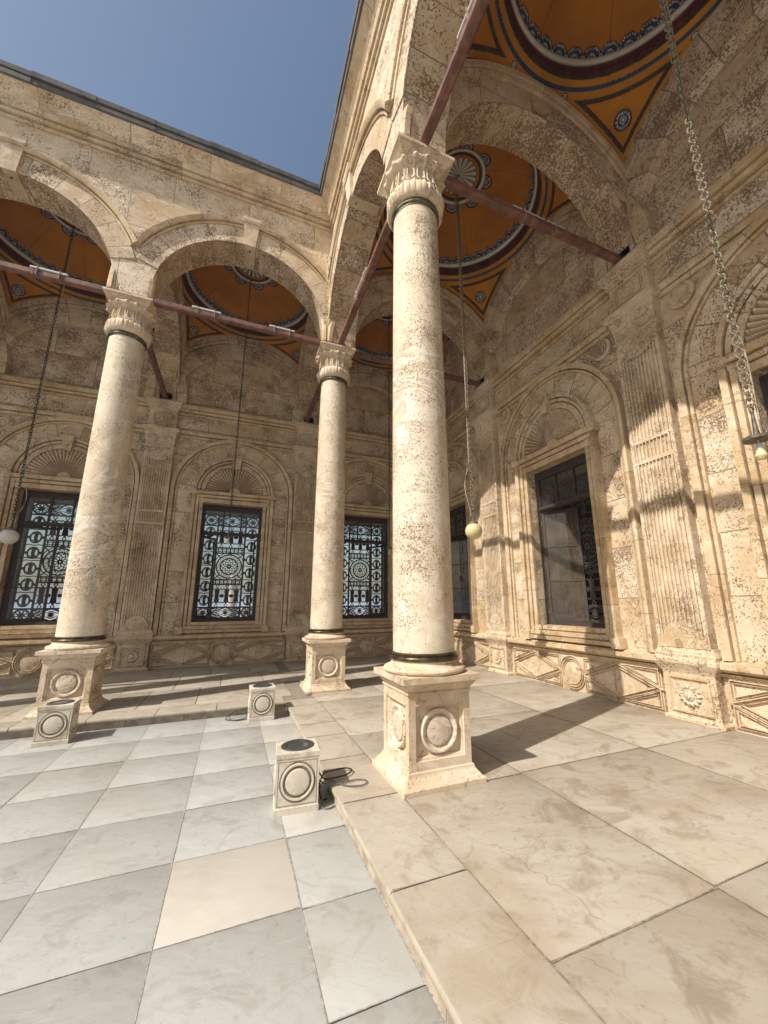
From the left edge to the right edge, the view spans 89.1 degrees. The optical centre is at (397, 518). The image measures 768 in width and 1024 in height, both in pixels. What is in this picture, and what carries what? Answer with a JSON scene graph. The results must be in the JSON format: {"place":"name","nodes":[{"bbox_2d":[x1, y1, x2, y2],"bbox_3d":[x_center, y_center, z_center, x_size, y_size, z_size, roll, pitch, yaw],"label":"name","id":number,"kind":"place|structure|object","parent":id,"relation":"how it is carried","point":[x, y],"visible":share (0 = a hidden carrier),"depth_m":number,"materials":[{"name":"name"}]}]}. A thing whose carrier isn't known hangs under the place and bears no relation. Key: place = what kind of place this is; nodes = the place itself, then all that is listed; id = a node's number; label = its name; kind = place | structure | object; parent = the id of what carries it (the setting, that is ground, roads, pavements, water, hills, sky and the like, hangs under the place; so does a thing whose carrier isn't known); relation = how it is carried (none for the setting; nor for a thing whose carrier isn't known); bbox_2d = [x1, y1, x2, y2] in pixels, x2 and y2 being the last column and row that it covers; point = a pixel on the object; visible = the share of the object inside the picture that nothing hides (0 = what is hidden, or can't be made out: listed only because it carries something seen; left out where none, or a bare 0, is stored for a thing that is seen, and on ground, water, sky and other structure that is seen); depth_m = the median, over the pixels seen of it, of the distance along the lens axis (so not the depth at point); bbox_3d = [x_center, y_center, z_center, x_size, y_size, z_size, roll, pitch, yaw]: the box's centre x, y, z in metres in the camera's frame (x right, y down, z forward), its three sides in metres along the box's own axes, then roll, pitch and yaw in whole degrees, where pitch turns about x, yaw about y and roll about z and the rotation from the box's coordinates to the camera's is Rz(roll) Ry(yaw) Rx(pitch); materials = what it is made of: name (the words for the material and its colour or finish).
{"place":"outdoors","nodes":[
{"label":"outdoors","id":0,"kind":"place"},
{"bbox_2d":[13,607,380,619],"bbox_3d":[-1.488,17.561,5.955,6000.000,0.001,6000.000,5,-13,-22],"label":"ground","id":1,"kind":"structure","parent":0,"point":[56,614],"depth_m":877.44,"materials":[{"name":"grey stone"}]},
{"bbox_2d":[223,574,236,616],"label":"minaret","id":2,"kind":"object","parent":1,"relation":"on","point":[230,599],"visible":0.23,"depth_m":142.81,"materials":[{"name":"white stone"}]},
{"bbox_2d":[0,711,444,1023],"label":"courtyard floor","id":3,"kind":"structure","parent":0,"point":[261,971],"depth_m":2.80,"materials":[{"name":"grey stone"}]},
{"bbox_2d":[31,699,81,747],"bbox_3d":[-5.269,3.146,6.047,0.452,0.571,0.416,5,-14,-24],"label":"floodlight box","id":4,"kind":"object","parent":3,"relation":"on","point":[56,722],"visible":1,"depth_m":5.89,"materials":[{"name":"white stone"}]},
{"bbox_2d":[0,710,447,1023],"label":"floor joints","id":5,"kind":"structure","parent":3,"relation":"on","point":[285,837],"depth_m":2.79,"materials":[{"name":"grey concrete"}]},
{"bbox_2d":[225,708,246,720],"bbox_3d":[-2.925,3.550,7.121,0.394,0.202,0.270,5,-13,-22],"label":"power cable","id":6,"kind":"object","parent":3,"relation":"on","point":[237,719],"visible":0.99,"depth_m":7.10,"materials":[{"name":"black rubber"}]},
{"bbox_2d":[247,683,275,722],"bbox_3d":[-2.516,3.384,7.217,0.452,0.571,0.416,5,-14,-24],"label":"floodlight box","id":7,"kind":"object","parent":3,"relation":"on","point":[261,702],"visible":1,"depth_m":7.05,"materials":[{"name":"white stone"}]},
{"bbox_2d":[273,738,319,817],"bbox_3d":[-1.068,2.697,4.120,0.452,0.571,0.416,3,-13,-17],"label":"floodlight box","id":8,"kind":"object","parent":3,"relation":"on","point":[296,777],"visible":1,"depth_m":3.94,"materials":[{"name":"white stone"}]},
{"bbox_2d":[319,767,351,800],"bbox_3d":[-0.690,2.862,4.298,0.177,0.292,0.478,-11,-16,40],"label":"power cable","id":9,"kind":"object","parent":3,"relation":"on","point":[332,777],"visible":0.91,"depth_m":4.24,"materials":[{"name":"black rubber"}]},
{"bbox_2d":[319,778,367,808],"bbox_3d":[-0.572,2.868,4.118,0.511,0.222,0.225,5,-13,-22],"label":"power cable","id":10,"kind":"object","parent":3,"relation":"on","point":[336,783],"visible":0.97,"depth_m":4.10,"materials":[{"name":"black rubber"}]},
{"bbox_2d":[0,0,458,607],"label":"sky","id":11,"kind":"structure","parent":0,"point":[260,80],"materials":[{"name":"blue"}]},
{"bbox_2d":[0,655,767,1023],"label":"gallery floor","id":12,"kind":"structure","parent":0,"point":[556,875],"depth_m":3.14,"materials":[{"name":"beige stone"}]},
{"bbox_2d":[22,286,159,720],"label":"column","id":13,"kind":"structure","parent":12,"relation":"on","point":[72,656],"depth_m":7.68,"materials":[{"name":"stone"}]},
{"bbox_2d":[106,265,185,394],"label":"vault arch","id":14,"kind":"structure","parent":13,"relation":"on","point":[170,333],"depth_m":12.83,"materials":[{"name":"stone"}]},
{"bbox_2d":[0,298,392,677],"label":"gallery wall","id":15,"kind":"structure","parent":12,"relation":"on","point":[180,478],"depth_m":13.03,"materials":[{"name":"stone"}]},
{"bbox_2d":[0,490,79,625],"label":"window","id":16,"kind":"structure","parent":15,"relation":"in","point":[36,525],"depth_m":11.76,"materials":[{"name":"black metal"}]},
{"bbox_2d":[191,504,261,621],"bbox_3d":[-5.951,1.580,13.788,1.926,3.926,0.967,5,-13,-22],"label":"window","id":17,"kind":"structure","parent":15,"relation":"in","point":[254,546],"depth_m":13.76,"materials":[{"name":"black metal"}]},
{"bbox_2d":[342,515,387,618],"bbox_3d":[-1.442,1.937,15.561,1.926,3.926,0.877,5,-13,-22],"label":"window","id":18,"kind":"structure","parent":15,"relation":"in","point":[368,598],"depth_m":15.65,"materials":[{"name":"black metal"}]},
{"bbox_2d":[300,340,355,694],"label":"column","id":19,"kind":"structure","parent":12,"relation":"on","point":[326,640],"depth_m":9.38,"materials":[{"name":"stone"}]},
{"bbox_2d":[297,314,353,417],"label":"vault arch","id":20,"kind":"structure","parent":19,"relation":"on","point":[308,370],"depth_m":14.63,"materials":[{"name":"stone"}]},
{"bbox_2d":[319,0,470,347],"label":"arcade wall","id":21,"kind":"structure","parent":19,"relation":"on","point":[399,54],"depth_m":7.65,"materials":[{"name":"stone"}]},
{"bbox_2d":[338,219,391,344],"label":"tie beam","id":22,"kind":"structure","parent":21,"relation":"attached to","point":[377,252],"depth_m":8.34,"materials":[{"name":"red paint"}]},
{"bbox_2d":[354,267,367,299],"bbox_3d":[-0.797,-5.156,8.678,0.155,0.211,0.900,5,-13,-22],"label":"strip light","id":23,"kind":"object","parent":22,"relation":"attached to","point":[361,280],"visible":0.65,"depth_m":8.60,"materials":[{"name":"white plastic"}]},
{"bbox_2d":[418,0,490,145],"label":"tie beam","id":24,"kind":"structure","parent":21,"relation":"attached to","point":[464,42],"depth_m":5.04,"materials":[{"name":"red paint"}]},
{"bbox_2d":[457,0,473,39],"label":"strip light","id":25,"kind":"object","parent":24,"relation":"attached to","point":[468,9],"visible":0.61,"depth_m":4.67,"materials":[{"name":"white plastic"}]},
{"bbox_2d":[367,144,571,320],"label":"painted dome","id":26,"kind":"structure","parent":21,"relation":"attached to","point":[492,243],"depth_m":11.10,"materials":[{"name":"paint"}]},
{"bbox_2d":[454,175,481,539],"bbox_3d":[1.591,-4.357,9.342,0.368,9.830,0.360,5,-13,-22],"label":"hanging lamp","id":27,"kind":"object","parent":26,"relation":"hanging from","point":[473,530],"visible":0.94,"depth_m":8.95,"materials":[{"name":"glass"}]},
{"bbox_2d":[444,175,622,263],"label":"tie beam","id":28,"kind":"structure","parent":21,"relation":"attached to","point":[464,190],"depth_m":7.11,"materials":[{"name":"red paint"}]},
{"bbox_2d":[513,205,564,236],"bbox_3d":[2.626,-5.508,7.264,1.200,0.211,0.155,5,-13,-22],"label":"strip light","id":29,"kind":"object","parent":28,"relation":"attached to","point":[525,210],"visible":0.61,"depth_m":7.20,"materials":[{"name":"grey metal"}]},
{"bbox_2d":[466,0,722,160],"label":"painted dome","id":30,"kind":"structure","parent":21,"relation":"attached to","point":[604,68],"depth_m":7.32,"materials":[{"name":"paint"}]},
{"bbox_2d":[659,0,767,459],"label":"hanging lamp","id":31,"kind":"object","parent":30,"relation":"hanging from","point":[757,438],"visible":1,"depth_m":4.29,"materials":[{"name":"metal"}]},
{"bbox_2d":[327,273,485,380],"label":"vault arch","id":32,"kind":"structure","parent":19,"relation":"on","point":[377,301],"depth_m":12.29,"materials":[{"name":"stone"}]},
{"bbox_2d":[372,131,486,799],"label":"column","id":33,"kind":"structure","parent":12,"relation":"on","point":[427,677],"depth_m":4.75,"materials":[{"name":"stone"}]},
{"bbox_2d":[383,59,633,253],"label":"vault arch","id":34,"kind":"structure","parent":33,"relation":"on","point":[564,146],"depth_m":7.67,"materials":[{"name":"stone"}]},
{"bbox_2d":[292,657,767,1023],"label":"floor joints","id":35,"kind":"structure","parent":12,"relation":"on","point":[551,962],"depth_m":2.69,"materials":[{"name":"grey concrete"}]},
{"bbox_2d":[443,0,767,738],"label":"gallery wall","id":36,"kind":"structure","parent":12,"relation":"on","point":[620,384],"depth_m":7.42,"materials":[{"name":"stone"}]},
{"bbox_2d":[450,505,470,619],"bbox_3d":[2.459,1.544,13.884,0.622,3.926,1.926,5,-13,-22],"label":"window","id":37,"kind":"structure","parent":36,"relation":"in","point":[465,614],"depth_m":14.37,"materials":[{"name":"black metal"}]},
{"bbox_2d":[534,453,605,627],"bbox_3d":[4.353,0.550,9.398,0.622,3.926,1.926,5,-13,-22],"label":"window","id":38,"kind":"structure","parent":36,"relation":"in","point":[580,619],"depth_m":9.76,"materials":[{"name":"black metal"}]},
{"bbox_2d":[759,374,767,415],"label":"window","id":39,"kind":"structure","parent":36,"relation":"in","point":[763,380],"depth_m":5.99,"materials":[{"name":"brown wood"}]},
{"bbox_3d":[-10.513,-1.038,6.268,0.988,8.590,0.988,5,-13,-22],"label":"column","id":40,"kind":"object","parent":12,"relation":"on","visible":0},
{"bbox_2d":[0,279,9,335],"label":"vault arch","id":41,"kind":"structure","parent":40,"relation":"on","point":[4,312],"depth_m":11.77,"materials":[{"name":"stone"}]},
{"bbox_2d":[0,59,331,340],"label":"arcade wall","id":42,"kind":"structure","parent":40,"relation":"on","point":[139,200],"depth_m":9.23,"materials":[{"name":"stone"}]},
{"bbox_2d":[0,260,108,294],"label":"tie beam","id":43,"kind":"structure","parent":42,"relation":"attached to","point":[47,276],"depth_m":8.15,"materials":[{"name":"red paint"}]},
{"bbox_2d":[30,265,68,283],"bbox_3d":[-7.288,-5.102,8.163,0.620,0.211,0.155,5,-13,-22],"label":"strip light","id":44,"kind":"object","parent":43,"relation":"attached to","point":[59,273],"visible":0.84,"depth_m":8.14,"materials":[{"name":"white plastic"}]},
{"bbox_2d":[0,198,154,332],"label":"painted dome","id":45,"kind":"structure","parent":42,"relation":"attached to","point":[33,235],"depth_m":11.89,"materials":[{"name":"paint"}]},
{"bbox_2d":[0,225,76,543],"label":"hanging lamp","id":46,"kind":"object","parent":45,"relation":"hanging from","point":[9,534],"visible":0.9,"depth_m":9.86,"materials":[{"name":"glass"}]},
{"bbox_2d":[147,343,167,398],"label":"tie beam","id":47,"kind":"structure","parent":42,"relation":"attached to","point":[154,362],"depth_m":11.62,"materials":[{"name":"red paint"}]},
{"bbox_2d":[112,288,351,347],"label":"tie beam","id":48,"kind":"structure","parent":42,"relation":"attached to","point":[180,308],"depth_m":9.46,"materials":[{"name":"red paint"}]},
{"bbox_2d":[192,305,220,319],"bbox_3d":[-4.541,-4.878,9.268,0.620,0.211,0.155,5,-13,-22],"label":"strip light","id":49,"kind":"object","parent":48,"relation":"attached to","point":[204,309],"visible":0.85,"depth_m":9.24,"materials":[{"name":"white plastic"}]},
{"bbox_2d":[269,324,294,335],"bbox_3d":[-2.941,-4.748,9.914,0.620,0.211,0.155,5,-13,-22],"label":"strip light","id":50,"kind":"object","parent":48,"relation":"attached to","point":[281,328],"visible":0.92,"depth_m":9.89,"materials":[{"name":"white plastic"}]},
{"bbox_2d":[181,265,308,364],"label":"painted dome","id":51,"kind":"structure","parent":42,"relation":"attached to","point":[224,290],"depth_m":13.98,"materials":[{"name":"paint"}]},
{"bbox_2d":[224,270,251,543],"bbox_3d":[-4.853,-3.903,12.099,0.236,9.498,0.236,5,-13,-22],"label":"hanging lamp","id":52,"kind":"object","parent":51,"relation":"hanging from","point":[228,536],"visible":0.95,"depth_m":11.85,"materials":[{"name":"metal"}]},
{"bbox_2d":[304,383,320,422],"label":"tie beam","id":53,"kind":"structure","parent":42,"relation":"attached to","point":[313,402],"depth_m":13.59,"materials":[{"name":"red paint"}]},
{"bbox_2d":[351,315,450,374],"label":"painted dome","id":54,"kind":"structure","parent":42,"relation":"attached to","point":[371,337],"depth_m":16.12,"materials":[{"name":"paint"}]},
{"bbox_2d":[386,315,392,554],"bbox_3d":[-0.297,-3.479,13.890,0.236,9.576,0.236,5,-13,-22],"label":"hanging lamp","id":55,"kind":"object","parent":54,"relation":"hanging from","point":[389,548],"visible":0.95,"depth_m":13.89,"materials":[{"name":"metal"}]},
{"bbox_2d":[353,351,481,386],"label":"tie beam","id":56,"kind":"structure","parent":42,"relation":"attached to","point":[372,358],"depth_m":11.32,"materials":[{"name":"red paint"}]},
{"bbox_2d":[461,474,604,620],"bbox_3d":[9.444,-1.703,9.243,8.040,11.100,23.900,5,-13,-22],"label":"hall interior","id":57,"kind":"object","parent":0,"point":[595,575],"depth_m":19.65,"materials":[{"name":"black"}]},
{"label":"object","id":58,"kind":"structure","parent":0,"visible":0},
{"bbox_2d":[0,704,453,1023],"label":"step riser","id":59,"kind":"object","parent":58,"relation":"on","point":[104,726],"visible":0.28,"depth_m":6.19,"materials":[{"name":"stone"}]}
]}

